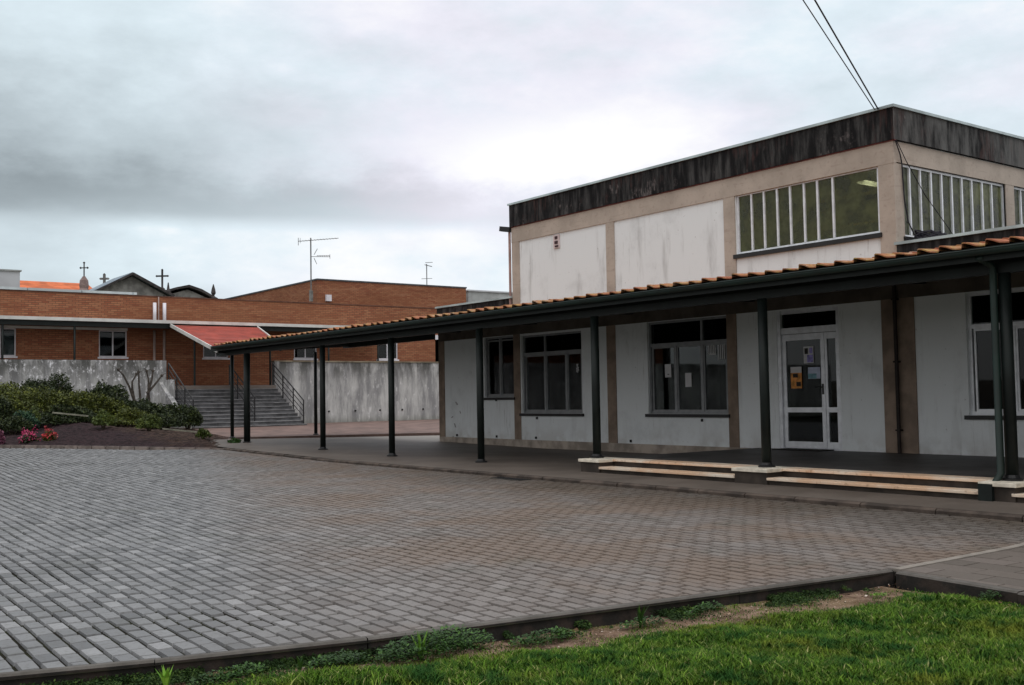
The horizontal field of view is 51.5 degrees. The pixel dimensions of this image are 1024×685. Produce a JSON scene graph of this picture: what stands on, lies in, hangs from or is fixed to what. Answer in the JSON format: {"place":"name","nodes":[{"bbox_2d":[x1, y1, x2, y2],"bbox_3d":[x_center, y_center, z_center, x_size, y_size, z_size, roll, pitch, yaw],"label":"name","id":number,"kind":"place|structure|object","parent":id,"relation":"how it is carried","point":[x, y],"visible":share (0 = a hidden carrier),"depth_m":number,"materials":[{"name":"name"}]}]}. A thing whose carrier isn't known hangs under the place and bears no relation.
{"place":"outdoors","nodes":[
{"label":"outdoors","id":0,"kind":"place"},
{"bbox_2d":[0,286,438,385],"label":"brick building","id":1,"kind":"structure","parent":0,"point":[174,349],"depth_m":53.84,"materials":[{"name":"brick"}]},
{"bbox_2d":[0,328,17,357],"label":"window","id":2,"kind":"structure","parent":1,"relation":"in","point":[9,338],"depth_m":49.08,"materials":[{"name":"white plastic"}]},
{"bbox_2d":[98,330,127,358],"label":"window","id":3,"kind":"structure","parent":1,"relation":"in","point":[100,357],"depth_m":51.74,"materials":[{"name":"white plastic"}]},
{"bbox_2d":[202,346,229,359],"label":"window","id":4,"kind":"structure","parent":1,"relation":"in","point":[205,358],"depth_m":54.77,"materials":[{"name":"white plastic"}]},
{"bbox_2d":[293,348,317,359],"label":"window","id":5,"kind":"structure","parent":1,"relation":"in","point":[304,358],"depth_m":57.84,"materials":[{"name":"white plastic"}]},
{"bbox_2d":[376,343,398,360],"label":"window","id":6,"kind":"structure","parent":1,"relation":"in","point":[380,359],"depth_m":60.94,"materials":[{"name":"white plastic"}]},
{"bbox_2d":[175,385,275,388],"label":"terrace","id":7,"kind":"structure","parent":0,"point":[228,387],"depth_m":48.42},
{"bbox_2d":[0,359,191,428],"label":"retaining wall","id":8,"kind":"structure","parent":7,"relation":"on","point":[82,375],"depth_m":45.40,"materials":[{"name":"concrete"}]},
{"bbox_2d":[0,315,378,360],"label":"walkway canopy","id":9,"kind":"object","parent":7,"relation":"on","point":[37,322],"visible":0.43,"depth_m":50.20,"materials":[{"name":"white metal"}]},
{"bbox_2d":[225,278,466,307],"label":"brick hall","id":10,"kind":"structure","parent":7,"relation":"on","point":[379,293],"depth_m":76.19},
{"bbox_2d":[298,238,337,301],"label":"antenna","id":11,"kind":"object","parent":10,"relation":"on","point":[310,290],"visible":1,"depth_m":72.34,"materials":[{"name":"metal"}]},
{"bbox_2d":[325,295,331,300],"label":"vent box","id":12,"kind":"object","parent":10,"relation":"attached to","point":[328,297],"visible":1,"depth_m":73.04,"materials":[{"name":"white plastic"}]},
{"bbox_2d":[423,262,432,284],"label":"antenna","id":13,"kind":"object","parent":10,"relation":"on","point":[426,278],"visible":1,"depth_m":78.83,"materials":[{"name":"metal"}]},
{"bbox_2d":[271,360,438,422],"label":"retaining wall","id":14,"kind":"structure","parent":7,"relation":"on","point":[356,391],"depth_m":53.02,"materials":[{"name":"concrete"}]},
{"bbox_2d":[466,289,508,301],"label":"grey building","id":15,"kind":"structure","parent":7,"relation":"on","point":[474,295],"depth_m":82.28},
{"bbox_2d":[170,324,281,385],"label":"stair roof","id":16,"kind":"structure","parent":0,"point":[207,337],"depth_m":50.16,"materials":[{"name":"metal"}]},
{"bbox_2d":[196,419,439,438],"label":"raised pavement","id":17,"kind":"structure","parent":0,"point":[381,428],"depth_m":38.95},
{"bbox_2d":[175,385,306,428],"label":"outdoor stairs","id":18,"kind":"structure","parent":17,"relation":"on","point":[273,407],"depth_m":47.08,"materials":[{"name":"concrete"}]},
{"bbox_2d":[168,363,193,406],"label":"handrail","id":19,"kind":"object","parent":18,"relation":"on","point":[185,396],"visible":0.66,"depth_m":45.79,"materials":[{"name":"black metal"}]},
{"bbox_2d":[229,364,254,420],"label":"handrail","id":20,"kind":"object","parent":18,"relation":"on","point":[241,391],"visible":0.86,"depth_m":47.66,"materials":[{"name":"black metal"}]},
{"bbox_2d":[273,363,303,423],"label":"handrail","id":21,"kind":"object","parent":18,"relation":"on","point":[282,384],"visible":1,"depth_m":48.83,"materials":[{"name":"black metal"}]},
{"bbox_2d":[0,449,888,680],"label":"courtyard base","id":22,"kind":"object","parent":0,"point":[46,648],"visible":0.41,"depth_m":6.82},
{"bbox_2d":[0,421,226,447],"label":"flower bed","id":23,"kind":"object","parent":22,"relation":"on","point":[80,434],"visible":0.67,"depth_m":32.14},
{"bbox_2d":[0,430,5,443],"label":"flowering plant","id":24,"kind":"object","parent":23,"relation":"on","point":[2,437],"visible":1,"depth_m":31.45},
{"bbox_2d":[0,395,15,420],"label":"shrub","id":25,"kind":"object","parent":23,"relation":"on","point":[6,409],"visible":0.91,"depth_m":35.81,"materials":[{"name":"green plant"}]},
{"bbox_2d":[0,415,33,434],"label":"shrub","id":26,"kind":"object","parent":23,"relation":"on","point":[7,424],"visible":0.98,"depth_m":33.93,"materials":[{"name":"green plant"}]},
{"bbox_2d":[0,380,39,418],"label":"hedge","id":27,"kind":"object","parent":23,"relation":"on","point":[6,389],"visible":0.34,"depth_m":38.68,"materials":[{"name":"green plant"}]},
{"bbox_2d":[12,409,40,426],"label":"shrub","id":28,"kind":"object","parent":23,"relation":"on","point":[28,415],"visible":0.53,"depth_m":34.63,"materials":[{"name":"green plant"}]},
{"bbox_2d":[18,425,40,442],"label":"flowering plant","id":29,"kind":"object","parent":23,"relation":"on","point":[29,437],"visible":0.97,"depth_m":31.59,"materials":[{"name":"pink plant"}]},
{"bbox_2d":[22,406,40,428],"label":"shrub","id":30,"kind":"object","parent":23,"relation":"on","point":[37,413],"visible":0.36,"depth_m":35.28,"materials":[{"name":"green plant"}]},
{"bbox_2d":[0,386,79,412],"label":"hedge","id":31,"kind":"object","parent":23,"relation":"on","point":[23,402],"visible":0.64,"depth_m":37.26,"materials":[{"name":"green plant"}]},
{"bbox_2d":[20,371,73,402],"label":"shrub","id":32,"kind":"object","parent":23,"relation":"on","point":[55,384],"visible":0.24,"depth_m":42.17,"materials":[{"name":"green plant"}]},
{"bbox_2d":[41,426,57,440],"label":"flowering plant","id":33,"kind":"object","parent":23,"relation":"on","point":[49,435],"visible":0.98,"depth_m":31.76,"materials":[{"name":"red plant"}]},
{"bbox_2d":[37,415,75,425],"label":"shrub","id":34,"kind":"object","parent":23,"relation":"on","point":[51,419],"visible":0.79,"depth_m":35.68,"materials":[{"name":"green plant"}]},
{"bbox_2d":[41,404,97,418],"bbox_3d":[-15.430,2.490,37.062,2.092,0.778,1.126,1,-4,-37],"label":"shrub","id":35,"kind":"object","parent":23,"relation":"on","point":[67,408],"visible":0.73,"depth_m":36.78,"materials":[{"name":"green plant"}]},
{"bbox_2d":[52,412,87,416],"bbox_3d":[-15.030,2.445,36.117,1.172,0.185,0.080,-1,-3,-6],"label":"garden edging","id":36,"kind":"object","parent":23,"relation":"on","point":[70,414],"visible":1,"depth_m":36.08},
{"bbox_2d":[69,413,97,422],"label":"shrub","id":37,"kind":"object","parent":23,"relation":"on","point":[82,419],"visible":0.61,"depth_m":36.40,"materials":[{"name":"green plant"}]},
{"bbox_2d":[65,389,129,414],"bbox_3d":[-15.248,2.351,38.717,2.684,1.332,1.742,1,-4,-37],"label":"hedge","id":38,"kind":"object","parent":23,"relation":"on","point":[111,405],"visible":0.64,"depth_m":38.42,"materials":[{"name":"green plant"}]},
{"bbox_2d":[91,408,116,428],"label":"shrub","id":39,"kind":"object","parent":23,"relation":"on","point":[104,417],"visible":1,"depth_m":34.22,"materials":[{"name":"green plant"}]},
{"bbox_2d":[80,379,129,406],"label":"shrub","id":40,"kind":"object","parent":23,"relation":"on","point":[109,390],"visible":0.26,"depth_m":42.01,"materials":[{"name":"green plant"}]},
{"bbox_2d":[91,418,135,426],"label":"shrub","id":41,"kind":"object","parent":23,"relation":"on","point":[120,421],"visible":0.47,"depth_m":36.80,"materials":[{"name":"green plant"}]},
{"bbox_2d":[117,368,138,400],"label":"pruned tree","id":42,"kind":"object","parent":23,"relation":"on","point":[131,389],"visible":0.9,"depth_m":44.73,"materials":[{"name":"brown plant"}]},
{"bbox_2d":[107,395,156,425],"bbox_3d":[-14.525,2.631,40.245,2.484,1.321,2.152,1,-4,-37],"label":"shrub","id":43,"kind":"object","parent":23,"relation":"on","point":[142,405],"visible":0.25,"depth_m":39.88,"materials":[{"name":"green plant"}]},
{"bbox_2d":[114,407,155,426],"bbox_3d":[-13.810,2.761,38.672,1.875,0.875,1.118,1,-4,-37],"label":"shrub","id":44,"kind":"object","parent":23,"relation":"on","point":[127,412],"visible":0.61,"depth_m":38.39,"materials":[{"name":"green plant"}]},
{"bbox_2d":[136,369,141,399],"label":"pruned tree","id":45,"kind":"object","parent":23,"relation":"on","point":[138,371],"visible":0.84,"depth_m":44.93,"materials":[{"name":"brown plant"}]},
{"bbox_2d":[134,413,162,430],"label":"shrub","id":46,"kind":"object","parent":23,"relation":"on","point":[148,421],"visible":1,"depth_m":34.17,"materials":[{"name":"green plant"}]},
{"bbox_2d":[138,397,165,412],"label":"shrub","id":47,"kind":"object","parent":23,"relation":"on","point":[154,405],"visible":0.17,"depth_m":41.43,"materials":[{"name":"green plant"}]},
{"bbox_2d":[144,368,165,401],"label":"pruned tree","id":48,"kind":"object","parent":23,"relation":"on","point":[149,388],"visible":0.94,"depth_m":45.19,"materials":[{"name":"brown plant"}]},
{"bbox_2d":[154,412,171,427],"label":"shrub","id":49,"kind":"object","parent":23,"relation":"on","point":[164,414],"visible":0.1,"depth_m":39.55,"materials":[{"name":"green plant"}]},
{"bbox_2d":[156,416,176,428],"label":"shrub","id":50,"kind":"object","parent":23,"relation":"on","point":[167,422],"visible":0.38,"depth_m":38.16,"materials":[{"name":"green plant"}]},
{"bbox_2d":[156,402,181,428],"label":"shrub","id":51,"kind":"object","parent":23,"relation":"on","point":[174,409],"visible":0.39,"depth_m":41.29,"materials":[{"name":"green plant"}]},
{"bbox_2d":[153,412,184,428],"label":"shrub","id":52,"kind":"object","parent":23,"relation":"on","point":[179,422],"visible":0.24,"depth_m":40.23,"materials":[{"name":"green plant"}]},
{"bbox_2d":[162,428,196,432],"bbox_3d":[-11.280,3.010,36.260,1.271,0.210,0.120,0,-3,-18],"label":"garden edging","id":53,"kind":"object","parent":23,"relation":"on","point":[179,430],"visible":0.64,"depth_m":36.17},
{"bbox_2d":[175,404,203,429],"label":"shrub","id":54,"kind":"object","parent":23,"relation":"on","point":[192,415],"visible":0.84,"depth_m":41.37,"materials":[{"name":"green plant"}]},
{"bbox_2d":[194,428,212,438],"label":"weed","id":55,"kind":"object","parent":23,"relation":"on","point":[202,433],"visible":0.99,"depth_m":31.80,"materials":[{"name":"green plant"}]},
{"bbox_2d":[0,439,229,449],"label":"bed edging","id":56,"kind":"object","parent":22,"relation":"on","point":[87,447],"visible":0.56,"depth_m":29.91,"materials":[{"name":"stone"}]},
{"bbox_2d":[0,569,894,684],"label":"kerb","id":57,"kind":"structure","parent":22,"relation":"on","point":[885,579],"depth_m":6.65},
{"bbox_2d":[211,435,1023,514],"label":"walkway","id":58,"kind":"structure","parent":22,"relation":"on","point":[431,451],"depth_m":21.94,"materials":[{"name":"concrete"}]},
{"bbox_2d":[227,438,240,448],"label":"weed","id":59,"kind":"object","parent":58,"relation":"on","point":[236,440],"visible":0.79,"depth_m":30.71,"materials":[{"name":"green plant"}]},
{"bbox_2d":[211,236,1023,501],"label":"canopy","id":60,"kind":"object","parent":58,"relation":"on","point":[1003,258],"visible":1,"depth_m":16.01,"materials":[{"name":"metal"}]},
{"bbox_2d":[223,448,1023,521],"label":"walkway kerb","id":61,"kind":"structure","parent":58,"relation":"on","point":[1008,517],"depth_m":14.38,"materials":[{"name":"concrete"}]},
{"bbox_2d":[435,103,1023,456],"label":"white building","id":62,"kind":"structure","parent":58,"relation":"on","point":[906,368],"depth_m":21.64,"materials":[{"name":"paint"}]},
{"bbox_2d":[484,335,514,399],"bbox_3d":[-0.320,0.686,28.323,0.190,1.690,1.460,1,-4,-37],"label":"window","id":63,"kind":"structure","parent":62,"relation":"in","point":[499,350],"depth_m":28.36,"materials":[{"name":"glass"}]},
{"bbox_2d":[519,331,583,415],"bbox_3d":[0.998,0.805,26.557,0.194,2.070,2.510,1,-4,-37],"label":"window","id":64,"kind":"structure","parent":62,"relation":"in","point":[552,383],"depth_m":26.61,"materials":[{"name":"metal"}]},
{"bbox_2d":[553,234,559,248],"bbox_3d":[1.103,-2.514,26.409,0.043,0.340,0.230,1,-4,-37],"label":"wall plate","id":65,"kind":"object","parent":62,"relation":"attached to","point":[556,241],"depth_m":26.37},
{"bbox_2d":[665,364,670,376],"bbox_3d":[3.435,0.622,23.365,0.005,0.290,0.190,1,-4,-37],"label":"notice","id":66,"kind":"object","parent":62,"relation":"attached to","point":[667,370],"visible":1,"depth_m":23.36,"materials":[{"name":"white paper"}]},
{"bbox_2d":[645,316,729,417],"bbox_3d":[3.773,0.550,22.847,0.194,2.110,2.470,1,-4,-37],"label":"window","id":67,"kind":"structure","parent":62,"relation":"in","point":[702,343],"depth_m":22.94,"materials":[{"name":"metal"}]},
{"bbox_2d":[685,373,691,386],"bbox_3d":[3.801,0.806,22.871,0.003,0.300,0.180,1,-4,-37],"label":"notice","id":68,"kind":"object","parent":62,"relation":"attached to","point":[688,381],"visible":1,"depth_m":22.87,"materials":[{"name":"white paper"}]},
{"bbox_2d":[708,344,724,358],"bbox_3d":[4.297,0.199,22.223,0.004,0.310,0.510,1,-4,-37],"label":"window sticker","id":69,"kind":"object","parent":62,"relation":"attached to","point":[718,351],"depth_m":22.19,"materials":[{"name":"white paper"}]},
{"bbox_2d":[790,367,801,388],"bbox_3d":[5.506,0.680,20.553,0.005,0.420,0.260,1,-4,-37],"label":"poster","id":70,"kind":"object","parent":62,"relation":"attached to","point":[796,377],"visible":1,"depth_m":20.55,"materials":[{"name":"orange paper"}]},
{"bbox_2d":[782,332,827,448],"bbox_3d":[5.611,0.928,20.394,0.122,2.195,0.985,1,-4,-37],"label":"door","id":71,"kind":"structure","parent":62,"relation":"in","point":[809,336],"depth_m":20.43,"materials":[{"name":"metal"}]},
{"bbox_2d":[733,167,881,258],"bbox_3d":[5.617,-2.455,20.434,0.160,1.315,3.460,1,-4,-37],"label":"window","id":72,"kind":"structure","parent":62,"relation":"in","point":[757,240],"depth_m":20.46,"materials":[{"name":"glass"}]},
{"bbox_2d":[803,346,813,362],"bbox_3d":[5.681,0.235,20.331,0.005,0.320,0.230,1,-4,-37],"label":"notice","id":73,"kind":"object","parent":62,"relation":"attached to","point":[808,354],"visible":1,"depth_m":20.33,"materials":[{"name":"white paper"}]},
{"bbox_2d":[808,367,819,378],"bbox_3d":[5.756,0.579,20.221,0.005,0.220,0.280,1,-4,-37],"label":"notice","id":74,"kind":"object","parent":62,"relation":"attached to","point":[813,372],"visible":1,"depth_m":20.22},
{"bbox_2d":[824,331,839,448],"bbox_3d":[6.025,0.896,19.893,0.060,2.195,0.295,1,-4,-37],"label":"door","id":75,"kind":"structure","parent":62,"relation":"in","point":[831,445],"depth_m":19.94,"materials":[{"name":"metal"}]},
{"bbox_2d":[803,0,874,109],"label":"overhead cable","id":76,"kind":"object","parent":62,"relation":"attached to","point":[838,53],"visible":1,"depth_m":17.32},
{"bbox_2d":[814,0,878,110],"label":"overhead cable","id":77,"kind":"object","parent":62,"relation":"attached to","point":[821,11],"visible":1,"depth_m":17.30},
{"bbox_2d":[895,139,914,234],"bbox_3d":[7.020,-2.687,18.928,0.619,1.802,0.072,1,-4,-37],"label":"wall cable","id":78,"kind":"object","parent":62,"relation":"attached to","point":[903,186],"depth_m":18.92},
{"bbox_2d":[896,141,952,233],"bbox_3d":[7.534,-2.747,19.294,1.751,1.640,0.039,1,-4,-36],"label":"wall cable","id":79,"kind":"object","parent":62,"relation":"attached to","point":[921,188],"depth_m":19.22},
{"bbox_2d":[914,230,946,238],"bbox_3d":[7.465,-1.895,18.893,0.990,0.195,0.267,1,-4,-37],"label":"cable coil","id":80,"kind":"object","parent":62,"relation":"on","point":[922,234],"visible":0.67,"depth_m":18.67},
{"bbox_2d":[903,164,1004,240],"bbox_3d":[8.394,-2.483,20.049,3.630,1.390,0.160,1,-4,-37],"label":"window","id":81,"kind":"structure","parent":62,"relation":"in","point":[965,204],"depth_m":19.99,"materials":[{"name":"metal"}]},
{"bbox_2d":[964,288,1023,419],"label":"window","id":82,"kind":"structure","parent":62,"relation":"in","point":[977,413],"depth_m":17.59,"materials":[{"name":"metal"}]},
{"bbox_2d":[1014,187,1023,224],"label":"window","id":83,"kind":"structure","parent":62,"relation":"in","point":[1018,192],"depth_m":21.52,"materials":[{"name":"metal"}]},
{"bbox_2d":[578,448,1023,502],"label":"entrance steps","id":84,"kind":"structure","parent":58,"relation":"on","point":[949,476],"depth_m":15.53,"materials":[{"name":"concrete"}]},
{"bbox_2d":[772,448,833,451],"bbox_3d":[5.485,2.025,20.040,0.430,0.018,1.100,1,-4,-37],"label":"doormat","id":85,"kind":"object","parent":84,"relation":"on","point":[800,449],"visible":1,"depth_m":19.93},
{"bbox_2d":[892,543,1023,575],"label":"border strip","id":86,"kind":"object","parent":22,"relation":"on","point":[898,569],"visible":0.5,"depth_m":8.91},
{"bbox_2d":[0,448,1023,672],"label":"pavement","id":87,"kind":"structure","parent":0,"point":[302,534],"depth_m":10.06,"materials":[{"name":"stone"}]},
{"bbox_2d":[491,477,532,480],"bbox_3d":[-0.020,2.309,17.718,0.280,0.085,0.840,1,-4,-37],"label":"drain grate","id":88,"kind":"object","parent":87,"relation":"on","point":[511,479],"visible":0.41,"depth_m":17.67,"materials":[{"name":"black metal"}]},
{"bbox_2d":[0,0,1023,298],"label":"sky","id":89,"kind":"structure","parent":0,"point":[197,142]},
{"bbox_2d":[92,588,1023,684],"bbox_3d":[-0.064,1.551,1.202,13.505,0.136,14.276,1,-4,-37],"label":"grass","id":90,"kind":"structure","parent":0,"point":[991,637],"depth_m":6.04,"materials":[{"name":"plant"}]},
{"bbox_2d":[122,586,1023,684],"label":"lawn soil","id":91,"kind":"structure","parent":0,"point":[617,631],"depth_m":6.93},
{"bbox_2d":[155,664,175,684],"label":"weed","id":92,"kind":"object","parent":91,"relation":"on","point":[165,677],"visible":1,"depth_m":5.63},
{"bbox_2d":[188,661,267,684],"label":"weed","id":93,"kind":"object","parent":91,"relation":"on","point":[228,674],"visible":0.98,"depth_m":5.79,"materials":[{"name":"green plant"}]},
{"bbox_2d":[296,656,304,669],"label":"weed","id":94,"kind":"object","parent":91,"relation":"on","point":[300,662],"visible":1,"depth_m":5.90,"materials":[{"name":"green plant"}]},
{"bbox_2d":[308,648,369,667],"bbox_3d":[-0.976,1.798,6.029,0.400,0.110,0.180,1,-4,-37],"label":"weed","id":95,"kind":"object","parent":91,"relation":"on","point":[327,659],"visible":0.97,"depth_m":6.01,"materials":[{"name":"green plant"}]},
{"bbox_2d":[411,628,429,660],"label":"weed","id":96,"kind":"object","parent":91,"relation":"on","point":[419,644],"visible":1,"depth_m":6.13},
{"bbox_2d":[374,624,495,662],"bbox_3d":[-0.443,1.765,6.253,0.820,0.181,0.323,1,-4,-37],"label":"weed","id":97,"kind":"object","parent":91,"relation":"on","point":[441,639],"visible":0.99,"depth_m":6.22,"materials":[{"name":"green plant"}]},
{"bbox_2d":[20,585,905,684],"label":"ground cover","id":98,"kind":"object","parent":91,"relation":"on","point":[674,614],"visible":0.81,"depth_m":6.12,"materials":[{"name":"green plant"}]},
{"bbox_2d":[508,626,574,645],"bbox_3d":[0.190,1.841,6.628,0.527,0.106,0.211,1,-4,-37],"label":"weed","id":99,"kind":"object","parent":91,"relation":"on","point":[551,637],"visible":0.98,"depth_m":6.62,"materials":[{"name":"green plant"}]},
{"bbox_2d":[636,605,646,628],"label":"weed","id":100,"kind":"object","parent":91,"relation":"on","point":[640,616],"visible":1,"depth_m":6.93,"materials":[{"name":"green plant"}]},
{"bbox_2d":[618,615,668,628],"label":"weed","id":101,"kind":"object","parent":91,"relation":"on","point":[627,623],"visible":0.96,"depth_m":6.97,"materials":[{"name":"green plant"}]},
{"bbox_2d":[684,600,727,616],"bbox_3d":[1.323,1.823,7.280,0.373,0.085,0.169,1,-4,-37],"label":"weed","id":102,"kind":"object","parent":91,"relation":"on","point":[702,605],"visible":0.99,"depth_m":7.28,"materials":[{"name":"green plant"}]},
{"bbox_2d":[978,589,1000,600],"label":"weed","id":103,"kind":"object","parent":91,"relation":"on","point":[988,595],"visible":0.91,"depth_m":7.46,"materials":[{"name":"green plant"}]},
{"bbox_2d":[183,584,1019,683],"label":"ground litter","id":104,"kind":"object","parent":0,"point":[664,626],"visible":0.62,"depth_m":7.04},
{"bbox_2d":[902,547,1023,589],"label":"path","id":105,"kind":"structure","parent":0,"point":[1005,568],"depth_m":8.36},
{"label":"hill","id":106,"kind":"structure","parent":0,"visible":0},
{"bbox_2d":[0,269,21,286],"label":"white block","id":107,"kind":"structure","parent":106,"relation":"on","point":[9,277],"depth_m":74.09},
{"bbox_2d":[20,280,91,289],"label":"orange roof house","id":108,"kind":"structure","parent":106,"relation":"on","point":[49,285],"depth_m":82.59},
{"bbox_2d":[79,262,88,289],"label":"stone cross","id":109,"kind":"object","parent":106,"relation":"on","point":[84,284],"visible":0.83,"depth_m":77.35,"materials":[{"name":"stone"}]},
{"bbox_2d":[90,272,174,296],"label":"chapel","id":110,"kind":"structure","parent":106,"relation":"on","point":[132,282],"depth_m":79.29,"materials":[{"name":"stone"}]},
{"bbox_2d":[156,269,217,298],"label":"chapel","id":111,"kind":"structure","parent":106,"relation":"on","point":[189,291],"depth_m":82.34,"materials":[{"name":"stone"}]},
{"label":"path base","id":112,"kind":"structure","parent":0,"visible":0},
{"bbox_2d":[896,571,1023,604],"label":"kerb","id":113,"kind":"structure","parent":112,"relation":"on","point":[910,581],"depth_m":7.84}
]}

